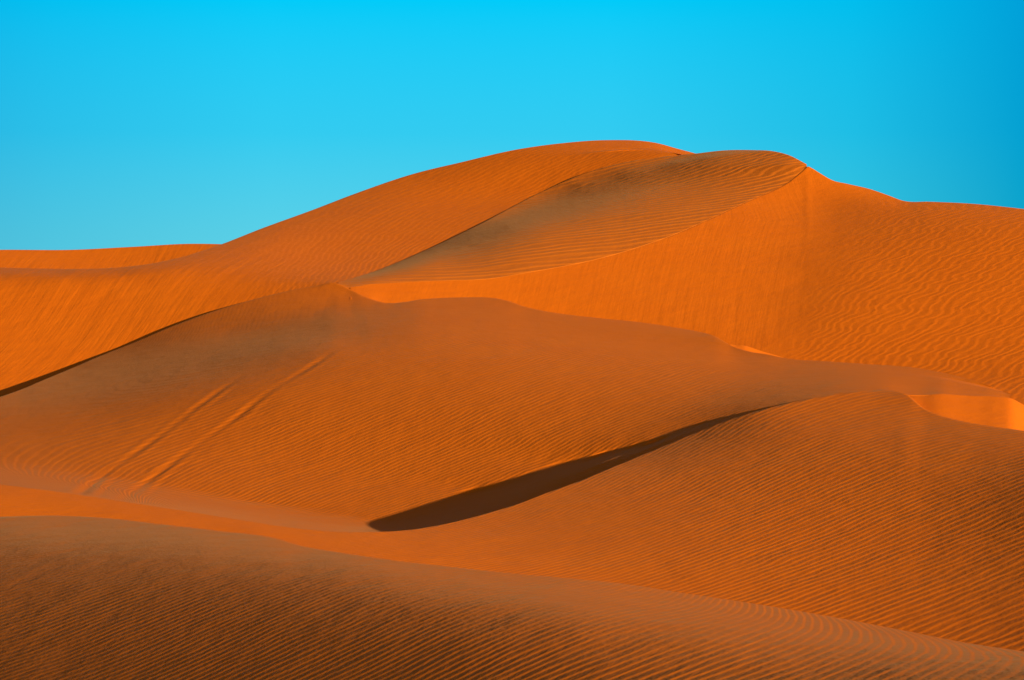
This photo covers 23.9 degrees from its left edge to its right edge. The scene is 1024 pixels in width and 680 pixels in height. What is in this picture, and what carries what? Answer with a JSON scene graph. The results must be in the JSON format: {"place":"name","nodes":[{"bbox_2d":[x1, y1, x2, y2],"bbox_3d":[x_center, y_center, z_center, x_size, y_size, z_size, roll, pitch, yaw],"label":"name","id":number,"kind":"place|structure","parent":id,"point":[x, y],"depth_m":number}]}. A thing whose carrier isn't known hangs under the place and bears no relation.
{"place":"outdoors","nodes":[
{"label":"outdoors","id":0,"kind":"place"},
{"bbox_2d":[0,244,220,268],"bbox_3d":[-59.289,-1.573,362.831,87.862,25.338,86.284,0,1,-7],"label":"sand dune","id":1,"kind":"structure","parent":0,"point":[95,258],"depth_m":347.52},
{"bbox_2d":[0,140,695,396],"bbox_3d":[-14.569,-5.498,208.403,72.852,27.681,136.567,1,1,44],"label":"sand dune","id":2,"kind":"structure","parent":0,"point":[53,322],"depth_m":179.97},
{"bbox_2d":[0,282,1023,531],"bbox_3d":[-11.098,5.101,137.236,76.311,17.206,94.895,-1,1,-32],"label":"sand dune","id":3,"kind":"structure","parent":0,"point":[330,406],"depth_m":121.09},
{"bbox_2d":[0,516,1023,679],"bbox_3d":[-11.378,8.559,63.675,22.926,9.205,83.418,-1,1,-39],"label":"sand dune","id":4,"kind":"structure","parent":0,"point":[89,598],"depth_m":49.34},
{"bbox_2d":[0,390,1023,650],"bbox_3d":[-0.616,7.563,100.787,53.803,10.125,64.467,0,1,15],"label":"sand dune","id":5,"kind":"structure","parent":0,"point":[894,510],"depth_m":87.19},
{"bbox_2d":[0,0,1023,249],"label":"sky","id":6,"kind":"structure","parent":0,"point":[124,123]},
{"bbox_2d":[338,150,1023,404],"bbox_3d":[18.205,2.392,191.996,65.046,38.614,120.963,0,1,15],"label":"sand dune","id":7,"kind":"structure","parent":0,"point":[783,255],"depth_m":174.66}
]}

